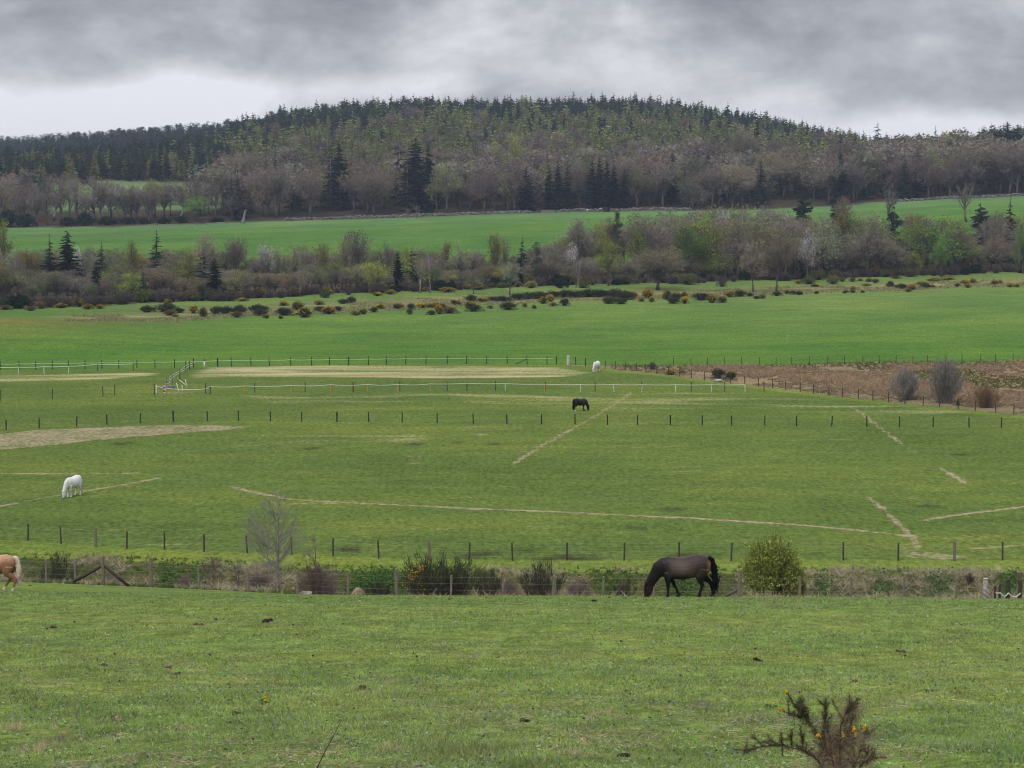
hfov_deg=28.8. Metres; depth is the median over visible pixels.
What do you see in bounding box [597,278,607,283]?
bare bush
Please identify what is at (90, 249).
budding tree
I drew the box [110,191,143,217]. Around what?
bare tree
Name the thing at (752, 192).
spruce tree
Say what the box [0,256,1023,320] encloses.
riverside ground
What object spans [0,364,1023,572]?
paddock
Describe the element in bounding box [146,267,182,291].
bare tree
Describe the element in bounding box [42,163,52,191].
spruce tree
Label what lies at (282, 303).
gorse bush
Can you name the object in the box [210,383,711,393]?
tape fence
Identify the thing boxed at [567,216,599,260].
bare tree
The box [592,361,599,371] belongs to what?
horse
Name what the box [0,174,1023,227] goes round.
hill
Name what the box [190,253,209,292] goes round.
fir tree
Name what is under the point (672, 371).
gorse bush
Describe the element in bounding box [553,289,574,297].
gorse bush
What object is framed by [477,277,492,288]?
bare bush
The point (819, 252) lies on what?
bare tree
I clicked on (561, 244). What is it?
leafing tree
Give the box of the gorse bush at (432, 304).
[428,302,439,307]
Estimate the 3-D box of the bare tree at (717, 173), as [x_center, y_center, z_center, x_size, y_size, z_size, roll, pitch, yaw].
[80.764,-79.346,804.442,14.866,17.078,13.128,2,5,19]
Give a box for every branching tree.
[16,184,44,214]
[80,193,112,221]
[146,179,167,217]
[206,181,224,217]
[380,241,395,270]
[412,204,420,217]
[879,182,900,221]
[952,181,979,221]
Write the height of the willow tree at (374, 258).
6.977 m
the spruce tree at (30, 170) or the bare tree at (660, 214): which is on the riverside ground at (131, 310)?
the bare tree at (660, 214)
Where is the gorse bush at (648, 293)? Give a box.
[641,289,653,298]
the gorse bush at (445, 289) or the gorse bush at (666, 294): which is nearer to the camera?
the gorse bush at (666, 294)
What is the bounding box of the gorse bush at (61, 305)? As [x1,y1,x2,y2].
[54,303,66,307]
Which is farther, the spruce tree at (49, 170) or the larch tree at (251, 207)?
the spruce tree at (49, 170)
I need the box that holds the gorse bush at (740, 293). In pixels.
[734,290,747,296]
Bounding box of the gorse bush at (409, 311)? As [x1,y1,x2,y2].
[406,308,412,313]
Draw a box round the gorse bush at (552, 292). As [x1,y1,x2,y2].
[547,291,559,297]
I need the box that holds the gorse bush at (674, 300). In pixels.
[667,297,679,303]
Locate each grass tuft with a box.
[0,712,56,731]
[12,737,62,752]
[43,728,88,740]
[367,740,408,753]
[546,744,596,756]
[584,705,628,718]
[763,600,785,606]
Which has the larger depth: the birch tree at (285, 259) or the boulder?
the birch tree at (285, 259)
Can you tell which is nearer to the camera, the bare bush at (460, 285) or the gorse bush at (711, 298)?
the gorse bush at (711, 298)
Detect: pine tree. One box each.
[2,145,13,157]
[4,136,12,148]
[4,154,17,186]
[14,140,22,148]
[32,154,41,182]
[41,135,48,144]
[49,136,55,146]
[63,149,74,161]
[69,132,78,148]
[81,131,88,143]
[87,135,96,150]
[108,152,117,177]
[114,127,123,148]
[120,130,127,141]
[126,129,132,145]
[137,153,147,180]
[139,147,150,173]
[144,148,154,176]
[147,127,154,136]
[155,127,161,143]
[161,125,171,136]
[166,127,173,136]
[172,123,178,139]
[176,128,182,141]
[177,125,185,139]
[205,125,214,138]
[205,136,215,147]
[207,152,213,164]
[222,143,231,153]
[246,126,253,135]
[250,131,257,141]
[277,118,283,127]
[295,109,304,121]
[309,115,317,126]
[321,106,327,114]
[338,105,345,115]
[371,108,380,117]
[400,95,409,107]
[530,242,544,276]
[611,211,624,273]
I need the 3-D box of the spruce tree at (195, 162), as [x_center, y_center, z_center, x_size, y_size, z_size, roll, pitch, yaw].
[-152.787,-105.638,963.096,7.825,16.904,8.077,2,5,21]
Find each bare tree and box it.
[0,174,22,206]
[0,179,14,226]
[0,263,10,288]
[6,193,27,216]
[6,247,31,267]
[6,257,34,293]
[8,184,32,213]
[9,277,30,295]
[26,190,44,224]
[29,271,55,291]
[30,254,59,271]
[32,248,72,261]
[35,174,61,225]
[41,271,70,296]
[42,170,72,222]
[54,173,81,216]
[54,269,78,295]
[57,267,82,296]
[61,178,92,224]
[63,276,84,299]
[66,275,94,294]
[76,276,94,291]
[78,194,92,212]
[80,175,115,224]
[89,181,125,216]
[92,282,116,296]
[99,273,117,296]
[103,251,130,267]
[108,196,133,217]
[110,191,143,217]
[118,184,157,220]
[123,272,145,288]
[128,268,159,289]
[133,186,163,219]
[136,268,166,289]
[143,260,160,269]
[144,267,171,292]
[145,181,178,217]
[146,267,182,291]
[151,247,176,256]
[153,268,177,289]
[156,254,184,275]
[160,176,178,215]
[172,250,199,265]
[174,183,189,216]
[177,277,197,299]
[184,175,206,220]
[186,193,219,216]
[191,277,212,292]
[200,183,212,214]
[210,270,238,287]
[217,177,232,213]
[217,250,240,271]
[222,191,243,220]
[225,269,242,288]
[231,273,257,290]
[245,166,279,216]
[246,260,265,274]
[251,171,277,217]
[253,259,275,283]
[255,162,295,217]
[257,273,281,290]
[261,273,289,295]
[277,272,295,295]
[286,273,309,287]
[291,173,324,216]
[295,246,315,262]
[295,253,325,283]
[299,264,316,286]
[308,255,339,266]
[322,267,344,290]
[335,245,368,266]
[336,268,356,287]
[338,174,365,212]
[340,227,374,277]
[348,163,384,213]
[350,249,374,265]
[380,248,400,269]
[381,275,394,287]
[382,269,392,280]
[398,274,412,283]
[413,247,427,256]
[419,256,450,273]
[436,250,454,270]
[437,269,450,280]
[450,260,471,274]
[459,176,481,209]
[462,252,484,278]
[463,270,472,283]
[464,165,500,211]
[471,263,487,278]
[473,172,500,207]
[483,266,500,278]
[487,171,504,209]
[491,160,530,209]
[497,172,529,210]
[501,255,517,264]
[515,254,541,266]
[515,255,552,279]
[525,248,546,264]
[529,250,562,279]
[540,240,578,276]
[540,260,553,283]
[542,252,561,281]
[543,263,564,278]
[562,161,589,205]
[566,168,595,208]
[566,227,596,252]
[566,257,596,276]
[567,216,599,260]
[582,256,595,279]
[585,259,605,282]
[590,215,632,256]
[609,158,645,206]
[617,261,628,276]
[618,225,676,275]
[619,221,670,272]
[621,219,670,277]
[622,260,644,279]
[646,158,682,206]
[650,214,677,248]
[655,207,679,265]
[663,215,693,272]
[663,226,706,273]
[665,214,692,250]
[667,215,741,277]
[672,209,725,243]
[673,259,689,273]
[675,168,703,206]
[684,207,731,266]
[685,172,710,207]
[697,168,729,207]
[707,167,727,205]
[707,220,764,278]
[729,166,757,205]
[739,231,798,270]
[740,202,773,223]
[747,217,791,270]
[753,209,806,240]
[753,214,792,223]
[758,221,808,274]
[764,216,805,237]
[767,212,815,270]
[792,243,821,269]
[796,219,843,270]
[805,237,833,270]
[812,155,848,204]
[814,158,845,198]
[817,154,848,198]
[825,250,855,269]
[830,193,859,230]
[839,219,903,276]
[840,250,868,273]
[841,152,872,201]
[846,159,873,200]
[848,213,903,234]
[851,234,877,257]
[859,237,900,274]
[879,161,909,198]
[882,246,911,269]
[885,249,905,269]
[886,157,920,186]
[892,236,911,267]
[898,212,934,255]
[913,153,947,197]
[931,226,973,271]
[934,152,967,195]
[946,156,967,194]
[949,151,985,194]
[951,152,979,188]
[952,146,995,194]
[970,211,1007,232]
[972,217,1018,263]
[975,215,1019,238]
[976,235,1018,267]
[979,141,1015,193]
[982,245,1005,269]
[992,149,1023,193]
[997,242,1014,267]
[998,148,1023,192]
[1004,224,1023,245]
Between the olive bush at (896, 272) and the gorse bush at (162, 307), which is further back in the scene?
the olive bush at (896, 272)
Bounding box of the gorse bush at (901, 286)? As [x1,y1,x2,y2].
[894,283,907,288]
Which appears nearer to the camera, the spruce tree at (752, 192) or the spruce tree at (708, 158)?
the spruce tree at (752, 192)
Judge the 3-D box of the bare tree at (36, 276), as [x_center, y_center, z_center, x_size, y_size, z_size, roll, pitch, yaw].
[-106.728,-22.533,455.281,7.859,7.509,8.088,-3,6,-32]
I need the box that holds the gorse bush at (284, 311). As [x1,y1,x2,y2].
[273,307,294,315]
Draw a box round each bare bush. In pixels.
[0,292,10,305]
[27,300,36,306]
[40,294,58,307]
[48,294,77,307]
[73,292,96,303]
[82,295,103,305]
[85,294,111,305]
[112,290,138,304]
[128,290,138,301]
[148,289,169,302]
[159,288,181,301]
[175,293,188,300]
[201,288,217,300]
[210,290,232,300]
[223,289,240,300]
[241,290,255,298]
[262,289,277,297]
[274,289,285,297]
[296,287,308,294]
[302,285,314,294]
[310,285,324,293]
[343,288,352,294]
[356,282,371,292]
[368,282,383,292]
[399,280,413,290]
[407,283,422,291]
[418,280,428,290]
[424,278,437,289]
[456,281,466,289]
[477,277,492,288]
[535,276,545,285]
[544,278,553,285]
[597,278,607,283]
[634,278,641,283]
[640,277,649,282]
[648,361,655,369]
[664,273,681,283]
[704,273,719,281]
[715,276,728,281]
[716,279,727,286]
[729,274,738,281]
[762,270,775,279]
[769,270,791,280]
[791,272,800,279]
[841,273,849,278]
[851,272,858,277]
[856,268,868,276]
[887,362,926,399]
[901,269,917,276]
[918,267,926,275]
[922,354,965,403]
[929,269,939,275]
[945,264,961,274]
[973,384,1000,407]
[991,265,1002,272]
[1001,263,1015,271]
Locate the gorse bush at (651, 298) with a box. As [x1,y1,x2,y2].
[648,296,655,301]
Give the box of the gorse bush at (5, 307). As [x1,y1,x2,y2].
[0,305,12,309]
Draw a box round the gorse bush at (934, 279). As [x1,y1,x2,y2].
[927,278,943,281]
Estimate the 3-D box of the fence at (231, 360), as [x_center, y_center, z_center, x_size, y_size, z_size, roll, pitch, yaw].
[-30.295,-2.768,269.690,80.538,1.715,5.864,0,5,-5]
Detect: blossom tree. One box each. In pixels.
[73,245,80,274]
[256,245,275,272]
[564,242,578,277]
[717,210,729,228]
[797,227,816,276]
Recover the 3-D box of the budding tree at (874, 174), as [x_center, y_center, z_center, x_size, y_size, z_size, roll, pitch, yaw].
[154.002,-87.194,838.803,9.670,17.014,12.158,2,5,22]
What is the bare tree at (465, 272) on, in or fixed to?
on the riverside ground at (131, 310)
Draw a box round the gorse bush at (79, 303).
[73,298,84,306]
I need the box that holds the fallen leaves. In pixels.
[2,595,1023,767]
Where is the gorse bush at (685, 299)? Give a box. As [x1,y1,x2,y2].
[680,296,689,303]
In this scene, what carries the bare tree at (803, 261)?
on the riverside ground at (131, 310)
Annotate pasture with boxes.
[0,582,1023,767]
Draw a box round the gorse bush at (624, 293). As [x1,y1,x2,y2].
[613,289,634,299]
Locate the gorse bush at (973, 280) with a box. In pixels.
[969,277,977,282]
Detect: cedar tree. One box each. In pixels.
[792,194,813,240]
[885,201,903,267]
[969,202,989,245]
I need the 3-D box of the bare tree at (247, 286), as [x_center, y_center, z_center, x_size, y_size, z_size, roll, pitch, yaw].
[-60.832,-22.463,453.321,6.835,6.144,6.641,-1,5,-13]
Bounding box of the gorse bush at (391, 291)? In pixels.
[385,289,396,293]
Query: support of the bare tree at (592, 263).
on the riverside ground at (131, 310)
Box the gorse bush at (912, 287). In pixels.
[905,284,915,289]
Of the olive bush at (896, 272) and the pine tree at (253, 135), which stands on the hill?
the pine tree at (253, 135)
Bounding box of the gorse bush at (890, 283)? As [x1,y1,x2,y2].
[885,281,894,286]
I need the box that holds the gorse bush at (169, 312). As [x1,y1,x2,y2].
[163,310,177,315]
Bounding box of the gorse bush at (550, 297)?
[546,293,554,301]
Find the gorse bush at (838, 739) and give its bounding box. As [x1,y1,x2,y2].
[730,687,900,767]
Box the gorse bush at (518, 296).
[509,293,528,299]
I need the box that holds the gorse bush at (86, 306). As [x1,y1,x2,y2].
[83,304,95,308]
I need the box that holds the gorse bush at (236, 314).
[230,311,242,317]
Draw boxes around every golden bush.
[522,280,537,287]
[928,262,943,274]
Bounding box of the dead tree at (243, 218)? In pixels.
[240,209,246,222]
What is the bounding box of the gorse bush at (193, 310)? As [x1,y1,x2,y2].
[187,305,198,313]
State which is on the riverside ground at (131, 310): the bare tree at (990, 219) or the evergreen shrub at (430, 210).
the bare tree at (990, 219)
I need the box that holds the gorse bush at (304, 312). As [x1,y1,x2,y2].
[294,307,312,317]
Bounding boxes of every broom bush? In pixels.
[37,547,80,581]
[365,578,390,594]
[400,546,464,595]
[433,554,481,595]
[469,565,508,595]
[515,557,569,595]
[609,576,637,595]
[965,572,974,585]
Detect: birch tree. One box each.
[7,254,23,280]
[39,197,67,220]
[81,247,95,274]
[107,182,126,220]
[159,181,192,216]
[237,483,319,592]
[280,254,288,271]
[294,272,304,295]
[413,256,426,292]
[422,252,438,292]
[570,259,584,289]
[727,209,748,222]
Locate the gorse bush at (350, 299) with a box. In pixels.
[347,297,355,302]
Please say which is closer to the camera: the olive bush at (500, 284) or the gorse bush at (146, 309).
the gorse bush at (146, 309)
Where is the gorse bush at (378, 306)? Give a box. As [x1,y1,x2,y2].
[375,303,385,308]
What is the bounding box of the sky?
[0,0,1023,139]
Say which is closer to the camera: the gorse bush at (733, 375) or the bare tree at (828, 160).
the gorse bush at (733, 375)
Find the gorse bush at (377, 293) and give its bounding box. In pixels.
[371,292,381,295]
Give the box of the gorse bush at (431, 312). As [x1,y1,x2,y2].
[427,310,435,314]
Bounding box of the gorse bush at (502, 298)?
[493,295,515,301]
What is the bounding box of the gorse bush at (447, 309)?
[441,306,457,313]
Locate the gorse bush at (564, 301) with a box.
[558,298,571,305]
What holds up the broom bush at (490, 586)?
on the ditch ground at (640, 584)
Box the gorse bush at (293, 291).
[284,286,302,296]
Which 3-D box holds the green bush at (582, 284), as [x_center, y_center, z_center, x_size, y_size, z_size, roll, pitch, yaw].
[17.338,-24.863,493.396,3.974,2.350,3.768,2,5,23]
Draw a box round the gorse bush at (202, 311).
[198,307,208,317]
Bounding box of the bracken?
[609,358,1023,413]
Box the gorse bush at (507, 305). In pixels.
[498,301,517,309]
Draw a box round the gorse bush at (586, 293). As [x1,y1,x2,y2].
[578,288,599,296]
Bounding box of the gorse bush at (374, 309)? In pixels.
[370,307,378,312]
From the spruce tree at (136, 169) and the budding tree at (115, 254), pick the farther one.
the spruce tree at (136, 169)
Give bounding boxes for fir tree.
[49,231,84,291]
[88,261,101,296]
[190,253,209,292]
[203,258,225,292]
[321,143,358,209]
[321,150,342,210]
[389,251,405,289]
[390,141,406,199]
[393,137,437,211]
[397,156,419,209]
[404,247,421,285]
[419,145,440,209]
[515,167,538,210]
[541,166,553,209]
[549,163,567,209]
[580,162,601,208]
[595,157,605,206]
[598,161,615,208]
[609,163,619,207]
[615,169,632,208]
[664,154,680,204]
[753,123,763,152]
[826,152,852,203]
[829,190,838,232]
[873,124,883,145]
[993,130,1001,141]
[999,122,1016,143]
[1008,125,1022,139]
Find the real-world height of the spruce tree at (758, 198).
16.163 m
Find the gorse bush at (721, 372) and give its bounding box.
[711,368,726,377]
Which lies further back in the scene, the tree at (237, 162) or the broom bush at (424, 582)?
the tree at (237, 162)
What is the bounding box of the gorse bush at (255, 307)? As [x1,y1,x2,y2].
[248,304,268,311]
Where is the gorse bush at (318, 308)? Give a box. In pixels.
[314,306,323,311]
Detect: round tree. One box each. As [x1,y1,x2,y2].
[191,233,222,269]
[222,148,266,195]
[222,234,249,268]
[351,169,396,214]
[623,245,687,289]
[705,159,757,207]
[721,126,766,156]
[737,237,771,291]
[756,151,809,199]
[757,233,798,291]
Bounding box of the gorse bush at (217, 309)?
[209,305,223,313]
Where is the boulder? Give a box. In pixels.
[351,587,364,594]
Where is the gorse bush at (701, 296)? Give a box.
[692,292,709,299]
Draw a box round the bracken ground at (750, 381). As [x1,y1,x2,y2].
[573,361,1023,414]
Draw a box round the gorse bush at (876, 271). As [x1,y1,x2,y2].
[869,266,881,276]
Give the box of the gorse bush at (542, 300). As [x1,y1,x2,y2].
[537,296,548,303]
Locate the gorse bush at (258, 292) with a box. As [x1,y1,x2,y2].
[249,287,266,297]
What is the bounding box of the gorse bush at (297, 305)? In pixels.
[291,300,304,309]
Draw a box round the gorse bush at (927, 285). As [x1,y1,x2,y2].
[919,283,931,287]
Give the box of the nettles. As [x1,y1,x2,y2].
[146,558,1023,597]
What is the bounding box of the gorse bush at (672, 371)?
[667,369,676,374]
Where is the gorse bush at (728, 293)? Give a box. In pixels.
[723,290,737,296]
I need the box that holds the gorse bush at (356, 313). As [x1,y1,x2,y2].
[351,310,360,315]
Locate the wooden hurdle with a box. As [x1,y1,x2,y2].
[541,210,554,212]
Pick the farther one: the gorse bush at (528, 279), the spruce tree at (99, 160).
the spruce tree at (99, 160)
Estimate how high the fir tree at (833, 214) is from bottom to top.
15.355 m
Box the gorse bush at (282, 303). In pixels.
[278,301,289,305]
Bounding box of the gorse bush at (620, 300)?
[612,297,626,303]
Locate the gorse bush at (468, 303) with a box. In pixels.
[464,301,476,306]
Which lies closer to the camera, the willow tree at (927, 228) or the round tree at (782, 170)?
the willow tree at (927, 228)
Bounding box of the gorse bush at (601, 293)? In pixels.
[587,288,611,296]
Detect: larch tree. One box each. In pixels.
[16,162,25,189]
[36,163,43,185]
[62,154,73,182]
[67,157,77,182]
[89,151,100,180]
[120,154,128,179]
[170,151,180,179]
[176,158,186,180]
[245,188,256,212]
[316,173,326,206]
[471,193,483,203]
[791,179,803,191]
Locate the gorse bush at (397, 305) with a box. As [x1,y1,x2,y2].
[392,302,403,308]
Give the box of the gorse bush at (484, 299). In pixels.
[476,297,487,301]
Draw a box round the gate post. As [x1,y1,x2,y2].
[983,578,989,598]
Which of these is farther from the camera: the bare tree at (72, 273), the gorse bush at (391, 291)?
the bare tree at (72, 273)
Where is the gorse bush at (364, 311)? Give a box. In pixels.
[359,308,367,313]
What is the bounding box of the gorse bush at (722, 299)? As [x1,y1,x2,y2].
[716,296,726,302]
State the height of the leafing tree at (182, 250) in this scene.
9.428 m
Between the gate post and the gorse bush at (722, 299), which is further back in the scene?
the gorse bush at (722, 299)
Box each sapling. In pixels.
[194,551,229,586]
[227,557,245,587]
[294,535,326,593]
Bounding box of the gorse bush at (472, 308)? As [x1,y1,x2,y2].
[464,304,484,311]
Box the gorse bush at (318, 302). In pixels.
[314,300,324,304]
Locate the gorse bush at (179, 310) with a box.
[174,308,184,312]
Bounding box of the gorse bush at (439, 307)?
[434,304,444,313]
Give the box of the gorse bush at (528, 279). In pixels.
[523,277,535,284]
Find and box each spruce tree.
[0,156,3,178]
[4,152,10,174]
[13,159,19,185]
[26,154,35,184]
[31,156,36,181]
[35,170,45,194]
[39,234,58,290]
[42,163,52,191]
[44,157,53,182]
[50,152,57,178]
[53,160,61,178]
[56,152,64,177]
[72,145,78,169]
[74,155,80,177]
[75,150,88,182]
[80,159,90,184]
[92,148,101,175]
[94,241,113,289]
[99,153,109,178]
[111,159,120,179]
[116,151,122,177]
[119,152,130,178]
[124,160,133,180]
[132,152,144,178]
[133,158,144,179]
[138,268,147,301]
[148,148,156,177]
[148,230,166,269]
[152,151,166,181]
[162,152,172,180]
[185,156,190,178]
[190,148,200,180]
[222,174,235,215]
[228,169,248,217]
[229,182,247,220]
[284,160,304,210]
[514,237,529,283]
[538,153,551,198]
[561,162,578,208]
[563,164,577,200]
[704,147,711,189]
[706,167,720,200]
[717,151,735,200]
[746,165,756,202]
[751,157,769,204]
[753,174,762,207]
[775,159,790,195]
[810,178,826,198]
[844,180,852,196]
[854,148,874,198]
[878,167,888,198]
[894,158,914,199]
[908,151,925,197]
[968,140,983,184]
[1000,197,1023,260]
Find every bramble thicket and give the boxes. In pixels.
[105,569,122,583]
[176,572,194,586]
[240,569,276,588]
[292,561,341,594]
[496,576,522,595]
[563,577,595,595]
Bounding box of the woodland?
[0,91,1023,214]
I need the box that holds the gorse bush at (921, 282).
[914,281,927,284]
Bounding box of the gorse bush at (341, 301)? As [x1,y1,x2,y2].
[337,299,348,303]
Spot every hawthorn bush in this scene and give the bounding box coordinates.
[735,525,814,596]
[791,566,807,596]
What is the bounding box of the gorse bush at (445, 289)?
[438,286,455,292]
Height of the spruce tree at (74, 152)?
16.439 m
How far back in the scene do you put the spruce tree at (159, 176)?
962.63 m
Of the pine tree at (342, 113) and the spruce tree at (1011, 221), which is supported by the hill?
the pine tree at (342, 113)
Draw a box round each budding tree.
[0,261,30,297]
[0,264,29,295]
[12,247,39,278]
[29,272,56,297]
[39,251,61,264]
[84,246,108,257]
[95,255,133,273]
[96,262,143,290]
[100,246,135,258]
[154,249,201,286]
[163,277,179,290]
[205,254,234,269]
[213,279,231,292]
[222,269,249,298]
[237,257,256,271]
[242,255,263,272]
[256,179,277,216]
[280,254,292,278]
[285,243,312,255]
[293,171,324,213]
[308,247,336,257]
[312,271,331,286]
[330,254,353,266]
[332,234,353,267]
[340,264,376,291]
[348,265,370,289]
[350,172,361,208]
[368,246,391,268]
[372,163,401,208]
[390,250,415,271]
[407,256,421,268]
[419,250,449,263]
[424,173,447,212]
[430,162,464,212]
[435,269,448,280]
[444,271,457,281]
[446,159,475,205]
[455,270,468,282]
[474,253,488,267]
[476,266,493,278]
[486,141,510,187]
[486,258,502,266]
[495,169,520,210]
[536,163,562,202]
[558,240,580,274]
[560,269,573,276]
[577,150,597,198]
[598,257,615,278]
[601,257,622,281]
[626,166,652,207]
[666,231,714,273]
[673,155,700,205]
[705,203,751,224]
[708,251,739,276]
[715,253,730,275]
[717,217,759,274]
[718,222,758,275]
[720,216,766,258]
[727,218,780,273]
[754,151,786,198]
[755,219,785,270]
[798,214,834,232]
[854,236,904,265]
[868,166,882,196]
[900,251,922,266]
[916,144,948,197]
[916,253,930,268]
[920,215,949,230]
[934,218,978,266]
[950,236,980,265]
[954,233,972,266]
[964,234,982,265]
[965,243,981,263]
[970,243,994,265]
[1006,241,1023,264]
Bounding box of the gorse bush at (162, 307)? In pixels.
[152,302,179,311]
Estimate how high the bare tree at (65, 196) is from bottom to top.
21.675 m
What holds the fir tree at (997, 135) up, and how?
on the hill
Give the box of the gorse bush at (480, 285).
[467,281,483,289]
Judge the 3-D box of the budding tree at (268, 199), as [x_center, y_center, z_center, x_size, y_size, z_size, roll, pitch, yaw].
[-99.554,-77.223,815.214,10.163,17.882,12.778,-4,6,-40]
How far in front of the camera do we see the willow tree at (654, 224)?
569.24 m
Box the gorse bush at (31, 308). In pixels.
[24,306,36,310]
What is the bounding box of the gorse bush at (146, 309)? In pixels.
[140,305,155,312]
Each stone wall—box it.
[284,210,532,220]
[557,207,691,211]
[896,193,1023,201]
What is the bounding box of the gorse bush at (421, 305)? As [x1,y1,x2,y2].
[416,302,429,307]
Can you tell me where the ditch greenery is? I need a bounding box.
[0,551,1023,598]
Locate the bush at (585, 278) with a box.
[576,274,590,283]
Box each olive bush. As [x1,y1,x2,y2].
[104,295,117,303]
[148,289,160,301]
[180,288,200,300]
[379,283,387,292]
[496,282,507,287]
[569,277,578,284]
[618,275,633,283]
[675,272,698,284]
[799,276,816,283]
[808,268,826,279]
[825,268,841,277]
[826,275,839,283]
[880,269,893,276]
[890,268,899,275]
[1014,263,1023,272]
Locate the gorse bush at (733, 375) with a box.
[723,371,735,379]
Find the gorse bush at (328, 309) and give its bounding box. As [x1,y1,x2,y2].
[321,306,335,313]
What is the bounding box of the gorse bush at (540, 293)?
[532,291,547,298]
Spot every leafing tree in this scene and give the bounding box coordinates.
[0,218,15,260]
[18,247,42,279]
[22,253,44,277]
[113,272,148,301]
[123,254,149,272]
[124,237,141,271]
[138,177,164,222]
[174,247,195,259]
[174,251,198,289]
[182,194,211,221]
[248,273,263,287]
[263,262,284,274]
[283,257,317,273]
[315,261,346,289]
[317,241,329,270]
[332,268,353,289]
[359,262,391,290]
[362,259,388,281]
[401,245,411,271]
[403,258,436,284]
[418,265,442,288]
[439,240,452,270]
[484,232,503,267]
[490,264,507,279]
[506,132,523,157]
[550,238,576,265]
[563,231,605,274]
[591,238,621,285]
[592,220,610,256]
[602,253,625,278]
[624,226,653,278]
[672,224,713,269]
[675,213,726,273]
[688,214,733,275]
[698,259,718,279]
[773,231,805,272]
[832,208,860,269]
[837,214,909,267]
[897,214,924,242]
[900,226,929,254]
[901,215,970,274]
[905,211,923,256]
[905,251,925,274]
[924,217,969,264]
[928,232,954,277]
[1006,214,1023,229]
[1011,223,1023,273]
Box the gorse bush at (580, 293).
[569,289,583,297]
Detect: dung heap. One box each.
[112,716,121,721]
[262,618,272,622]
[617,753,630,756]
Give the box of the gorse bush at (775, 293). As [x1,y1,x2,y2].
[772,291,783,295]
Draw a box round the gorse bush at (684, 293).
[679,291,687,296]
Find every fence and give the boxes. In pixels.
[0,355,585,369]
[0,364,133,373]
[0,385,114,400]
[1,523,1003,560]
[2,410,1023,429]
[14,555,957,597]
[154,383,210,394]
[166,358,194,387]
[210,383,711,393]
[254,381,764,392]
[605,361,1022,414]
[673,353,1013,365]
[994,578,1022,598]
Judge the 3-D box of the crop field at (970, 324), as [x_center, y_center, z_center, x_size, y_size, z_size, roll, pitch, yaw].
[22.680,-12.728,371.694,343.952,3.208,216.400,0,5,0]
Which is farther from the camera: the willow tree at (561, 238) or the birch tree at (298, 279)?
the willow tree at (561, 238)
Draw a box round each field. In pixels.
[0,179,1023,267]
[0,286,1023,369]
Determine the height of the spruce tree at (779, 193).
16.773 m
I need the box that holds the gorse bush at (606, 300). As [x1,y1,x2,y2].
[601,296,616,303]
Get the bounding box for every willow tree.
[1,252,34,275]
[22,276,42,302]
[49,271,72,297]
[59,245,104,277]
[81,283,98,295]
[84,256,114,275]
[94,246,122,261]
[102,252,125,268]
[106,272,127,296]
[153,258,183,287]
[272,245,282,272]
[286,244,301,273]
[294,257,329,287]
[359,272,372,289]
[363,253,384,266]
[443,244,473,274]
[463,267,484,293]
[498,262,521,293]
[499,234,510,265]
[546,226,587,257]
[613,211,669,261]
[622,213,668,243]
[640,208,672,251]
[677,175,711,208]
[726,215,789,268]
[740,208,776,225]
[776,209,803,243]
[794,221,854,272]
[801,212,841,268]
[812,223,854,273]
[813,222,849,269]
[838,207,898,264]
[853,215,896,269]
[887,245,909,272]
[910,220,961,259]
[918,220,940,263]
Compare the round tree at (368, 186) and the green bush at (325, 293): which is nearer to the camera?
the green bush at (325, 293)
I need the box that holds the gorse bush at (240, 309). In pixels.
[230,304,247,312]
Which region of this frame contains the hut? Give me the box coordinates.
[603,207,609,211]
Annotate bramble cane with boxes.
[317,717,341,767]
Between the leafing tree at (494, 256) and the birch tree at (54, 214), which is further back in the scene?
the birch tree at (54, 214)
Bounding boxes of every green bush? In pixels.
[134,287,154,302]
[319,288,330,297]
[575,280,589,287]
[899,266,910,275]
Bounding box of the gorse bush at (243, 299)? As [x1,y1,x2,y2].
[237,297,249,300]
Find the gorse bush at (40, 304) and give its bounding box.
[34,300,47,308]
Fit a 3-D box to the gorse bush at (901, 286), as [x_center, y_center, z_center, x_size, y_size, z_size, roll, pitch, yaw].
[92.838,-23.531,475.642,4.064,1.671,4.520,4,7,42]
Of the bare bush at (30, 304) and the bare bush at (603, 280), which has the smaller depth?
the bare bush at (30, 304)
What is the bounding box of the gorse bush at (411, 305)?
[407,302,415,309]
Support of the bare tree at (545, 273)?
on the riverside ground at (131, 310)
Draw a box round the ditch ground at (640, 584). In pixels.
[0,557,1023,598]
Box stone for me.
[299,591,311,593]
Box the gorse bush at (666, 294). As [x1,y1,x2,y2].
[662,290,671,299]
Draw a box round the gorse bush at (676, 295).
[669,290,681,299]
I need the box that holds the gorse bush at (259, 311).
[253,308,268,315]
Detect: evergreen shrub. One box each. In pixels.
[0,209,18,227]
[3,294,33,308]
[16,213,37,226]
[59,217,77,225]
[75,211,94,225]
[96,216,117,224]
[117,217,136,223]
[136,219,150,223]
[157,217,170,223]
[175,216,188,222]
[197,292,208,300]
[208,218,224,221]
[392,286,400,291]
[420,208,433,213]
[431,280,448,290]
[446,281,457,288]
[488,276,501,285]
[498,278,514,286]
[550,274,570,284]
[554,278,568,287]
[610,279,622,284]
[739,269,753,280]
[797,269,809,278]
[960,266,970,274]
[967,263,983,272]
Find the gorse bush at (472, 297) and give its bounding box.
[465,294,477,301]
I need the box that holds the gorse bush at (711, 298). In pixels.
[707,294,717,302]
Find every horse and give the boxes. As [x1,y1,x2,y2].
[0,554,23,589]
[62,475,82,498]
[572,398,589,411]
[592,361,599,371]
[644,554,719,596]
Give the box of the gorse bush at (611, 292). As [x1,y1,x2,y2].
[603,288,627,296]
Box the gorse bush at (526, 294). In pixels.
[520,291,534,298]
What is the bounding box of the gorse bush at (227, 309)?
[221,306,235,313]

